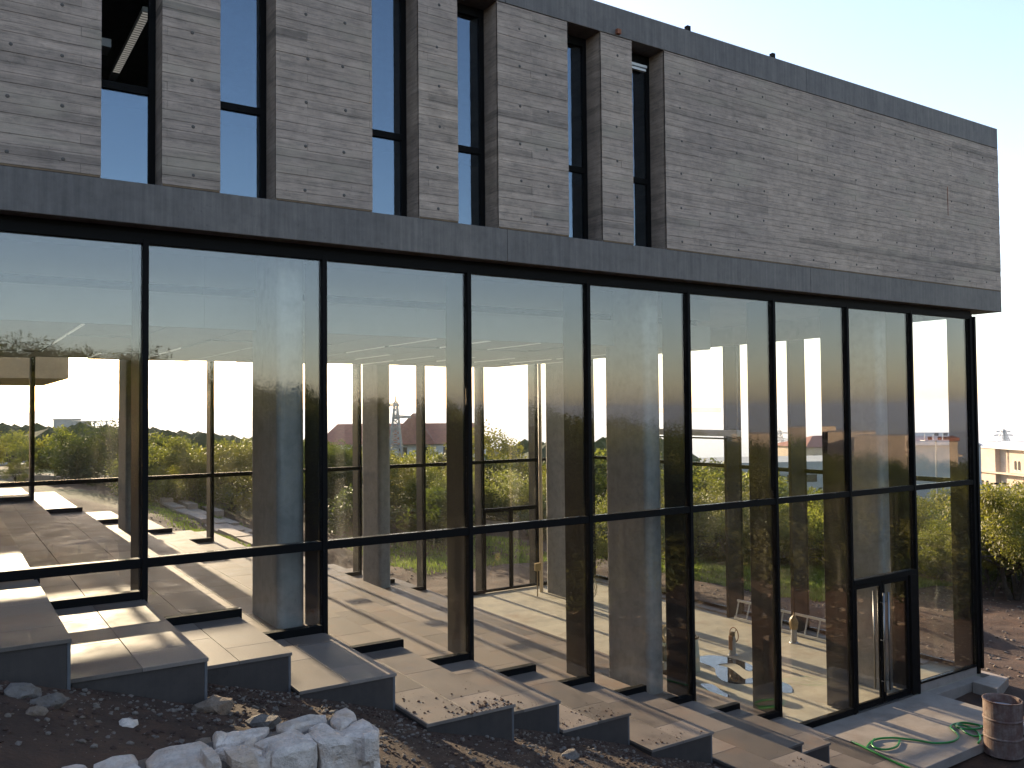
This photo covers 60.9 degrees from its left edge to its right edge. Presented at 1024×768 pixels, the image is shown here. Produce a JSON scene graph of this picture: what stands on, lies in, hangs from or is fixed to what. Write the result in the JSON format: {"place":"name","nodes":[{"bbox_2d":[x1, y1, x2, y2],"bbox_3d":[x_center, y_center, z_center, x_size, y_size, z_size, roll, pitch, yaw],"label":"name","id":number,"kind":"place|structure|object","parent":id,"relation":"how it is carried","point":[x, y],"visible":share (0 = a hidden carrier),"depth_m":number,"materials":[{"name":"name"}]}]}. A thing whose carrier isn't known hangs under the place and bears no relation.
{"place":"outdoors","nodes":[
{"label":"outdoors","id":0,"kind":"place"},
{"bbox_2d":[0,466,1023,767],"bbox_3d":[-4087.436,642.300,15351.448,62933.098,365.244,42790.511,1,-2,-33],"label":"ground","id":1,"kind":"structure","parent":0,"point":[38,748],"depth_m":8.33,"materials":[{"name":"red soil"}]},
{"bbox_2d":[0,458,28,481],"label":"oak tree","id":2,"kind":"object","parent":1,"relation":"on","point":[13,471],"visible":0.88,"depth_m":43.65,"materials":[{"name":"green plant"}]},
{"bbox_2d":[0,429,36,467],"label":"oak tree","id":3,"kind":"object","parent":1,"relation":"on","point":[21,448],"visible":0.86,"depth_m":52.35,"materials":[{"name":"green plant"}]},
{"bbox_2d":[0,430,40,464],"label":"oak tree","id":4,"kind":"object","parent":1,"relation":"on","point":[22,433],"visible":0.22,"depth_m":56.40,"materials":[{"name":"green plant"}]},
{"bbox_2d":[4,682,41,698],"bbox_3d":[-3.287,2.076,5.853,0.207,0.130,0.191,0,-2,-2],"label":"rock","id":5,"kind":"object","parent":1,"relation":"on","point":[23,690],"visible":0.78,"depth_m":5.82,"materials":[{"name":"stone"}]},
{"bbox_2d":[26,705,48,716],"bbox_3d":[-3.012,2.080,5.516,0.139,0.076,0.103,0,-2,-10],"label":"rock","id":6,"kind":"object","parent":1,"relation":"on","point":[37,710],"visible":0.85,"depth_m":5.50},
{"bbox_2d":[25,434,70,469],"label":"oak tree","id":7,"kind":"object","parent":1,"relation":"on","point":[39,442],"visible":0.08,"depth_m":56.67,"materials":[{"name":"green plant"}]},
{"bbox_2d":[30,693,66,708],"bbox_3d":[-3.079,2.116,5.799,0.203,0.113,0.174,0,-2,-4],"label":"rock","id":8,"kind":"object","parent":1,"relation":"on","point":[56,700],"visible":0.79,"depth_m":5.75,"materials":[{"name":"stone"}]},
{"bbox_2d":[26,429,86,475],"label":"oak tree","id":9,"kind":"object","parent":1,"relation":"on","point":[41,468],"visible":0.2,"depth_m":47.82,"materials":[{"name":"green plant"}]},
{"bbox_2d":[35,444,82,476],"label":"oak tree","id":10,"kind":"object","parent":1,"relation":"on","point":[37,462],"visible":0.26,"depth_m":47.21,"materials":[{"name":"green plant"}]},
{"bbox_2d":[52,419,80,427],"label":"skyline house","id":11,"kind":"structure","parent":1,"relation":"on","point":[60,422],"depth_m":269.88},
{"bbox_2d":[40,417,175,486],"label":"oak tree","id":12,"kind":"object","parent":1,"relation":"on","point":[92,449],"visible":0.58,"depth_m":44.22,"materials":[{"name":"green plant"}]},
{"bbox_2d":[119,718,138,727],"bbox_3d":[-2.577,2.283,5.849,0.124,0.072,0.095,1,-2,-33],"label":"rock","id":13,"kind":"object","parent":1,"relation":"on","point":[128,722],"visible":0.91,"depth_m":5.83,"materials":[{"name":"stone"}]},
{"bbox_2d":[105,435,203,503],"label":"oak tree","id":14,"kind":"object","parent":1,"relation":"on","point":[173,457],"visible":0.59,"depth_m":40.42,"materials":[{"name":"green plant"}]},
{"bbox_2d":[148,435,193,479],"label":"oak tree","id":15,"kind":"object","parent":1,"relation":"on","point":[159,443],"visible":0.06,"depth_m":47.70,"materials":[{"name":"green plant"}]},
{"bbox_2d":[167,443,214,497],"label":"oak tree","id":16,"kind":"object","parent":1,"relation":"on","point":[192,493],"visible":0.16,"depth_m":43.54,"materials":[{"name":"green plant"}]},
{"bbox_2d":[148,498,250,546],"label":"grass","id":17,"kind":"structure","parent":1,"relation":"on","point":[164,512],"depth_m":33.23,"materials":[{"name":"plant"}]},
{"bbox_2d":[191,694,233,714],"bbox_3d":[-2.348,2.541,6.822,0.227,0.176,0.296,-2,-2,41],"label":"rock","id":18,"kind":"object","parent":1,"relation":"on","point":[216,704],"visible":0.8,"depth_m":6.76,"materials":[{"name":"stone"}]},
{"bbox_2d":[184,437,251,512],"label":"oak tree","id":19,"kind":"object","parent":1,"relation":"on","point":[239,463],"visible":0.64,"depth_m":41.26,"materials":[{"name":"green plant"}]},
{"bbox_2d":[61,708,380,767],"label":"stone wall","id":20,"kind":"structure","parent":1,"relation":"on","point":[343,738],"depth_m":5.13,"materials":[{"name":"stone"}]},
{"bbox_2d":[152,489,304,557],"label":"garden path strips","id":21,"kind":"object","parent":1,"relation":"on","point":[224,527],"visible":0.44,"depth_m":35.85,"materials":[{"name":"concrete"}]},
{"bbox_2d":[214,438,250,484],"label":"oak tree","id":22,"kind":"object","parent":1,"relation":"on","point":[226,445],"visible":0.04,"depth_m":51.57,"materials":[{"name":"green plant"}]},
{"bbox_2d":[245,714,281,728],"bbox_3d":[-1.924,2.627,6.734,0.279,0.148,0.212,1,-2,-33],"label":"rock","id":23,"kind":"object","parent":1,"relation":"on","point":[265,720],"visible":0.7,"depth_m":6.67,"materials":[{"name":"stone"}]},
{"bbox_2d":[104,494,546,581],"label":"gravel","id":24,"kind":"structure","parent":1,"relation":"on","point":[328,535],"depth_m":33.45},
{"bbox_2d":[303,438,399,501],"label":"oak tree","id":25,"kind":"object","parent":1,"relation":"on","point":[339,458],"visible":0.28,"depth_m":43.27,"materials":[{"name":"green plant"}]},
{"bbox_2d":[0,680,720,767],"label":"gravel","id":26,"kind":"structure","parent":1,"relation":"on","point":[93,745],"depth_m":7.60,"materials":[{"name":"gravel"}]},
{"bbox_2d":[328,483,396,535],"bbox_3d":[-6.898,5.650,39.261,3.584,2.315,3.591,-1,-2,2],"label":"shrub","id":27,"kind":"object","parent":1,"relation":"on","point":[343,512],"visible":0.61,"depth_m":38.37,"materials":[{"name":"green plant"}]},
{"bbox_2d":[334,477,405,510],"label":"shrub","id":28,"kind":"object","parent":1,"relation":"on","point":[393,502],"visible":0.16,"depth_m":42.02,"materials":[{"name":"green plant"}]},
{"bbox_2d":[389,396,410,456],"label":"lattice mast","id":29,"kind":"object","parent":1,"relation":"on","point":[397,416],"visible":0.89,"depth_m":74.69,"materials":[{"name":"silver metal"}]},
{"bbox_2d":[390,505,416,542],"bbox_3d":[-4.712,5.913,37.035,2.442,1.579,2.438,-1,-2,24],"label":"shrub","id":30,"kind":"object","parent":1,"relation":"on","point":[392,517],"visible":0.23,"depth_m":36.62,"materials":[{"name":"green plant"}]},
{"bbox_2d":[328,413,487,460],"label":"red roofed house","id":31,"kind":"structure","parent":1,"relation":"on","point":[435,434],"depth_m":95.64,"materials":[{"name":"ceramic"}]},
{"bbox_2d":[0,475,819,546],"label":"kerb","id":32,"kind":"structure","parent":1,"relation":"on","point":[39,478],"depth_m":45.56,"materials":[{"name":"concrete"}]},
{"bbox_2d":[398,480,435,508],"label":"shrub","id":33,"kind":"object","parent":1,"relation":"on","point":[414,505],"visible":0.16,"depth_m":43.50,"materials":[{"name":"green plant"}]},
{"bbox_2d":[390,456,445,504],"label":"oak tree","id":34,"kind":"object","parent":1,"relation":"on","point":[407,472],"visible":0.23,"depth_m":46.34,"materials":[{"name":"green plant"}]},
{"bbox_2d":[394,462,446,508],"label":"oak tree","id":35,"kind":"object","parent":1,"relation":"on","point":[428,474],"visible":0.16,"depth_m":44.37,"materials":[{"name":"green plant"}]},
{"bbox_2d":[393,486,474,546],"bbox_3d":[-3.566,5.539,36.666,3.835,2.477,3.842,-2,-2,30],"label":"shrub","id":36,"kind":"object","parent":1,"relation":"on","point":[437,499],"visible":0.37,"depth_m":35.59,"materials":[{"name":"green plant"}]},
{"bbox_2d":[338,535,546,574],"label":"grass","id":37,"kind":"structure","parent":1,"relation":"on","point":[493,539],"depth_m":34.10,"materials":[{"name":"plant"}]},
{"bbox_2d":[414,503,474,544],"bbox_3d":[-2.595,5.851,36.248,2.773,1.791,2.778,-1,-2,29],"label":"shrub","id":38,"kind":"object","parent":1,"relation":"on","point":[437,516],"visible":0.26,"depth_m":35.65,"materials":[{"name":"green plant"}]},
{"bbox_2d":[0,488,921,767],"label":"stepped terrace","id":39,"kind":"structure","parent":1,"relation":"on","point":[142,648],"depth_m":10.26,"materials":[{"name":"concrete"}]},
{"bbox_2d":[402,681,821,767],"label":"earth crumbs","id":40,"kind":"object","parent":39,"relation":"on","point":[486,703],"visible":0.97,"depth_m":8.71,"materials":[{"name":"soil"}]},
{"bbox_2d":[428,472,496,524],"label":"oak tree","id":41,"kind":"object","parent":1,"relation":"on","point":[442,483],"visible":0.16,"depth_m":42.54,"materials":[{"name":"green plant"}]},
{"bbox_2d":[443,419,528,474],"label":"oak tree","id":42,"kind":"object","parent":1,"relation":"on","point":[489,441],"visible":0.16,"depth_m":56.40,"materials":[{"name":"green plant"}]},
{"bbox_2d":[484,455,500,497],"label":"oak tree","id":43,"kind":"object","parent":1,"relation":"on","point":[488,465],"visible":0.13,"depth_m":51.66,"materials":[{"name":"green plant"}]},
{"bbox_2d":[473,483,512,521],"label":"shrub","id":44,"kind":"object","parent":1,"relation":"on","point":[496,515],"visible":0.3,"depth_m":42.32,"materials":[{"name":"green plant"}]},
{"bbox_2d":[473,455,525,504],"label":"oak tree","id":45,"kind":"object","parent":1,"relation":"on","point":[499,466],"visible":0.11,"depth_m":50.62,"materials":[{"name":"green plant"}]},
{"bbox_2d":[0,0,1001,727],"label":"concrete building","id":46,"kind":"structure","parent":1,"relation":"on","point":[276,194],"depth_m":13.33,"materials":[{"name":"grey"}]},
{"bbox_2d":[0,357,68,385],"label":"overhanging wing","id":47,"kind":"structure","parent":46,"relation":"attached to","point":[14,371],"depth_m":24.73,"materials":[{"name":"concrete"}]},
{"bbox_2d":[101,0,155,184],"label":"window","id":48,"kind":"structure","parent":46,"relation":"in","point":[149,91],"depth_m":9.50,"materials":[{"name":"black metal"}]},
{"bbox_2d":[220,0,265,198],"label":"window","id":49,"kind":"structure","parent":46,"relation":"in","point":[260,112],"depth_m":10.18,"materials":[{"name":"black metal"}]},
{"bbox_2d":[372,0,406,216],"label":"window","id":50,"kind":"structure","parent":46,"relation":"in","point":[402,137],"depth_m":11.19,"materials":[{"name":"black metal"}]},
{"bbox_2d":[457,3,484,225],"bbox_3d":[-0.640,-3.587,11.712,0.612,3.058,0.080,1,-2,-33],"label":"window","id":51,"kind":"structure","parent":46,"relation":"in","point":[478,14],"depth_m":11.84,"materials":[{"name":"black metal"}]},
{"bbox_2d":[485,505,537,592],"bbox_3d":[-0.028,5.056,26.864,1.938,2.520,0.100,1,-2,-33],"label":"rear double door","id":52,"kind":"structure","parent":46,"relation":"in","point":[511,576],"depth_m":26.84,"materials":[{"name":"black metal"}]},
{"bbox_2d":[567,34,587,238],"bbox_3d":[0.846,-3.572,12.687,0.606,3.058,0.080,1,-2,-33],"label":"window","id":53,"kind":"structure","parent":46,"relation":"in","point":[571,40],"depth_m":12.81,"materials":[{"name":"black metal"}]},
{"bbox_2d":[632,53,651,247],"bbox_3d":[1.866,-3.561,13.356,0.653,3.058,0.080,1,-2,-33],"label":"window","id":54,"kind":"structure","parent":46,"relation":"in","point":[636,58],"depth_m":13.49,"materials":[{"name":"black metal"}]},
{"bbox_2d":[659,345,741,439],"bbox_3d":[4.543,0.137,24.953,0.180,2.800,5.120,1,-2,-33],"label":"hanging cable tray","id":55,"kind":"object","parent":46,"relation":"hanging from","point":[726,433],"visible":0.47,"depth_m":23.13,"materials":[{"name":"silver metal"}]},
{"bbox_2d":[854,568,918,713],"bbox_3d":[6.985,4.765,16.291,1.936,2.386,0.244,1,-2,-33],"label":"double door","id":56,"kind":"structure","parent":46,"relation":"in","point":[909,576],"depth_m":16.28,"materials":[{"name":"black metal"}]},
{"bbox_2d":[474,466,546,521],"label":"oak tree","id":57,"kind":"object","parent":1,"relation":"on","point":[506,487],"visible":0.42,"depth_m":43.22,"materials":[{"name":"green plant"}]},
{"bbox_2d":[0,422,1023,496],"bbox_3d":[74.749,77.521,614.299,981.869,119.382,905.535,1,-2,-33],"label":"woods","id":58,"kind":"object","parent":1,"relation":"on","point":[199,438],"visible":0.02,"depth_m":71.66,"materials":[{"name":"plant"}]},
{"bbox_2d":[492,482,546,521],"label":"shrub","id":59,"kind":"object","parent":1,"relation":"on","point":[525,503],"visible":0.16,"depth_m":43.69,"materials":[{"name":"green plant"}]},
{"bbox_2d":[516,495,546,540],"bbox_3d":[1.810,6.163,40.331,3.288,2.120,3.282,-1,-2,7],"label":"shrub","id":60,"kind":"object","parent":1,"relation":"on","point":[544,508],"visible":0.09,"depth_m":39.56,"materials":[{"name":"green plant"}]},
{"bbox_2d":[560,749,578,760],"bbox_3d":[0.570,3.665,8.578,0.208,0.110,0.167,1,-2,-33],"label":"rock","id":61,"kind":"object","parent":1,"relation":"on","point":[572,754],"visible":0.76,"depth_m":8.55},
{"bbox_2d":[595,454,606,509],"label":"oak tree","id":62,"kind":"object","parent":1,"relation":"on","point":[598,488],"visible":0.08,"depth_m":49.34,"materials":[{"name":"green plant"}]},
{"bbox_2d":[595,448,606,499],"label":"oak tree","id":63,"kind":"object","parent":1,"relation":"on","point":[598,454],"visible":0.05,"depth_m":59.09,"materials":[{"name":"green plant"}]},
{"bbox_2d":[595,512,607,541],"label":"shrub","id":64,"kind":"object","parent":1,"relation":"on","point":[605,528],"visible":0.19,"depth_m":37.95,"materials":[{"name":"green plant"}]},
{"bbox_2d":[593,494,664,570],"bbox_3d":[3.556,5.080,29.646,3.638,3.349,3.489,0,-2,-1],"label":"oak tree","id":65,"kind":"object","parent":1,"relation":"on","point":[601,550],"visible":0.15,"depth_m":28.84,"materials":[{"name":"green plant"}]},
{"bbox_2d":[660,487,720,565],"bbox_3d":[5.557,5.323,31.795,4.280,3.228,3.875,-1,-2,23],"label":"oak tree","id":66,"kind":"object","parent":1,"relation":"on","point":[696,501],"visible":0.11,"depth_m":31.24,"materials":[{"name":"green plant"}]},
{"bbox_2d":[661,502,724,557],"bbox_3d":[6.204,5.552,31.399,2.335,2.733,2.579,0,-2,-25],"label":"tree","id":67,"kind":"object","parent":1,"relation":"on","point":[697,522],"visible":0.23,"depth_m":31.02,"materials":[{"name":"green plant"}]},
{"bbox_2d":[661,511,744,561],"bbox_3d":[7.348,5.840,34.505,3.816,2.465,3.823,-1,-2,9],"label":"shrub","id":68,"kind":"object","parent":1,"relation":"on","point":[718,547],"visible":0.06,"depth_m":33.68,"materials":[{"name":"green plant"}]},
{"bbox_2d":[662,479,745,555],"bbox_3d":[7.751,5.577,36.033,3.911,3.287,3.762,-1,-2,30],"label":"oak tree","id":69,"kind":"object","parent":1,"relation":"on","point":[721,487],"visible":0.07,"depth_m":35.87,"materials":[{"name":"green plant"}]},
{"bbox_2d":[661,466,746,502],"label":"oak tree","id":70,"kind":"object","parent":1,"relation":"on","point":[701,484],"visible":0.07,"depth_m":49.65,"materials":[{"name":"green plant"}]},
{"bbox_2d":[702,483,750,566],"bbox_3d":[8.696,5.468,33.167,2.608,3.505,2.891,1,-2,-43],"label":"oak tree","id":71,"kind":"object","parent":1,"relation":"on","point":[746,534],"visible":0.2,"depth_m":33.11,"materials":[{"name":"green plant"}]},
{"bbox_2d":[700,455,822,506],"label":"grey building","id":72,"kind":"structure","parent":1,"relation":"on","point":[814,480],"depth_m":90.16,"materials":[{"name":"stone"}]},
{"bbox_2d":[742,470,788,509],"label":"oak tree","id":73,"kind":"object","parent":1,"relation":"on","point":[780,483],"visible":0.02,"depth_m":50.33,"materials":[{"name":"green plant"}]},
{"bbox_2d":[598,548,952,601],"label":"grass","id":74,"kind":"structure","parent":1,"relation":"on","point":[717,570],"depth_m":29.86,"materials":[{"name":"plant"}]},
{"bbox_2d":[743,486,823,565],"bbox_3d":[10.753,5.597,34.148,3.912,3.418,4.067,0,-2,-14],"label":"oak tree","id":75,"kind":"object","parent":1,"relation":"on","point":[785,543],"visible":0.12,"depth_m":33.09,"materials":[{"name":"green plant"}]},
{"bbox_2d":[779,510,788,549],"bbox_3d":[9.327,5.611,31.394,1.316,2.570,1.458,-1,-2,9],"label":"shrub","id":76,"kind":"object","parent":1,"relation":"on","point":[781,528],"visible":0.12,"depth_m":31.02,"materials":[{"name":"green plant"}]},
{"bbox_2d":[749,507,823,565],"bbox_3d":[11.168,6.102,35.154,3.845,2.484,3.852,0,-2,-3],"label":"shrub","id":77,"kind":"object","parent":1,"relation":"on","point":[818,554],"visible":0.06,"depth_m":34.11,"materials":[{"name":"green plant"}]},
{"bbox_2d":[778,436,821,455],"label":"sandstone house","id":78,"kind":"structure","parent":1,"relation":"on","point":[813,445],"depth_m":127.50,"materials":[{"name":"beige"}]},
{"bbox_2d":[783,488,823,566],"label":"oak tree","id":79,"kind":"object","parent":1,"relation":"on","point":[818,521],"visible":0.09,"depth_m":31.50,"materials":[{"name":"green plant"}]},
{"bbox_2d":[594,577,1023,767],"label":"entrance landing","id":80,"kind":"object","parent":1,"relation":"on","point":[933,715],"visible":0.59,"depth_m":15.23,"materials":[{"name":"concrete"}]},
{"bbox_2d":[850,721,983,767],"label":"garden hose","id":81,"kind":"object","parent":80,"relation":"on","point":[959,724],"visible":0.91,"depth_m":14.40,"materials":[{"name":"green rubber"}]},
{"bbox_2d":[607,566,1023,677],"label":"side gravel","id":82,"kind":"structure","parent":1,"relation":"on","point":[818,605],"depth_m":23.39,"materials":[{"name":"gravel"}]},
{"bbox_2d":[917,495,944,568],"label":"tree","id":83,"kind":"object","parent":1,"relation":"on","point":[923,518],"visible":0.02,"depth_m":32.35,"materials":[{"name":"green plant"}]},
{"bbox_2d":[918,497,948,514],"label":"oak tree","id":84,"kind":"object","parent":1,"relation":"on","point":[934,505],"visible":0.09,"depth_m":61.02,"materials":[{"name":"green plant"}]},
{"bbox_2d":[917,519,950,579],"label":"tree","id":85,"kind":"object","parent":1,"relation":"on","point":[931,574],"visible":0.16,"depth_m":30.58,"materials":[{"name":"green plant"}]},
{"bbox_2d":[920,433,948,495],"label":"floodlight mast","id":86,"kind":"object","parent":1,"relation":"on","point":[945,437],"visible":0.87,"depth_m":71.53,"materials":[{"name":"silver metal"}]},
{"bbox_2d":[923,488,950,508],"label":"oak tree","id":87,"kind":"object","parent":1,"relation":"on","point":[933,494],"visible":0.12,"depth_m":75.10,"materials":[{"name":"green plant"}]},
{"bbox_2d":[927,493,950,514],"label":"oak tree","id":88,"kind":"object","parent":1,"relation":"on","point":[943,496],"visible":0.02,"depth_m":65.16,"materials":[{"name":"green plant"}]},
{"bbox_2d":[915,432,981,502],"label":"slate roofed hall","id":89,"kind":"structure","parent":1,"relation":"on","point":[925,459],"depth_m":114.42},
{"bbox_2d":[917,520,994,583],"bbox_3d":[14.352,5.565,28.014,2.273,2.506,2.370,1,-2,-43],"label":"oak tree","id":90,"kind":"object","parent":1,"relation":"on","point":[929,556],"visible":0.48,"depth_m":28.05,"materials":[{"name":"green plant"}]},
{"bbox_2d":[934,495,1004,571],"bbox_3d":[17.973,5.827,32.827,3.426,3.448,4.171,0,-2,-27],"label":"oak tree","id":91,"kind":"object","parent":1,"relation":"on","point":[948,517],"visible":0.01,"depth_m":33.78,"materials":[{"name":"green plant"}]},
{"bbox_2d":[938,478,1023,599],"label":"oak tree","id":92,"kind":"object","parent":1,"relation":"on","point":[989,505],"visible":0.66,"depth_m":26.46,"materials":[{"name":"green plant"}]},
{"bbox_2d":[950,538,1023,593],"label":"shrub","id":93,"kind":"object","parent":1,"relation":"on","point":[992,578],"visible":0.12,"depth_m":27.82,"materials":[{"name":"green plant"}]},
{"bbox_2d":[981,534,1010,596],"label":"tree","id":94,"kind":"object","parent":1,"relation":"on","point":[988,584],"visible":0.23,"depth_m":27.31,"materials":[{"name":"green plant"}]},
{"bbox_2d":[980,504,1023,582],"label":"tree","id":95,"kind":"object","parent":1,"relation":"on","point":[1016,534],"visible":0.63,"depth_m":26.04,"materials":[{"name":"green plant"}]},
{"bbox_2d":[981,441,1023,486],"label":"sandstone building","id":96,"kind":"structure","parent":1,"relation":"on","point":[1001,461],"depth_m":154.06,"materials":[{"name":"beige"}]},
{"bbox_2d":[982,693,1023,760],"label":"steel drum","id":97,"kind":"object","parent":1,"relation":"on","point":[1003,719],"visible":1,"depth_m":13.99,"materials":[{"name":"paint"}]},
{"bbox_2d":[0,412,1023,457],"bbox_3d":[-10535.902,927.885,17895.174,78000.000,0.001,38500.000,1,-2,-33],"label":"sea","id":98,"kind":"structure","parent":0,"point":[990,424],"depth_m":16299.96,"materials":[{"name":"white liquid"}]},
{"bbox_2d":[0,0,1023,421],"label":"sky","id":99,"kind":"structure","parent":0,"point":[964,59],"materials":[{"name":"white"}]},
{"bbox_2d":[662,624,666,675],"bbox_3d":[3.231,5.453,17.991,0.720,1.175,0.560,1,-2,-33],"label":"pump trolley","id":100,"kind":"object","parent":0,"point":[664,650],"visible":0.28,"depth_m":17.71,"materials":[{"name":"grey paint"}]},
{"bbox_2d":[695,635,699,672],"bbox_3d":[3.783,5.686,18.369,0.380,0.731,0.380,1,-2,-33],"label":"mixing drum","id":101,"kind":"object","parent":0,"point":[697,654],"visible":0.27,"depth_m":18.24,"materials":[{"name":"metal"}]},
{"bbox_2d":[474,581,979,727],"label":"hall floor","id":102,"kind":"structure","parent":0,"point":[804,673],"depth_m":20.29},
{"bbox_2d":[701,683,728,696],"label":"puddle","id":103,"kind":"object","parent":102,"relation":"on","point":[712,688],"visible":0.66,"depth_m":17.11,"materials":[{"name":"grey liquid"}]},
{"bbox_2d":[728,627,738,655],"bbox_3d":[4.964,5.771,19.516,0.258,0.610,0.220,-2,-2,32],"label":"pipe stub","id":104,"kind":"object","parent":102,"relation":"on","point":[732,644],"visible":1,"depth_m":19.46,"materials":[{"name":"brown metal"}]},
{"bbox_2d":[700,655,793,692],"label":"puddle","id":105,"kind":"object","parent":102,"relation":"on","point":[726,674],"visible":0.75,"depth_m":18.40,"materials":[{"name":"grey liquid"}]},
{"bbox_2d":[734,599,825,642],"bbox_3d":[6.908,5.826,21.140,0.157,0.500,3.850,1,-2,-33],"label":"ladder","id":106,"kind":"object","parent":102,"relation":"on","point":[788,631],"visible":0.52,"depth_m":21.14,"materials":[{"name":"silver metal"}]},
{"bbox_2d":[789,612,798,643],"bbox_3d":[6.636,5.729,20.492,0.222,0.720,0.220,1,-2,-33],"label":"statue","id":107,"kind":"object","parent":102,"relation":"on","point":[793,623],"visible":1,"depth_m":20.43,"materials":[{"name":"stone"}]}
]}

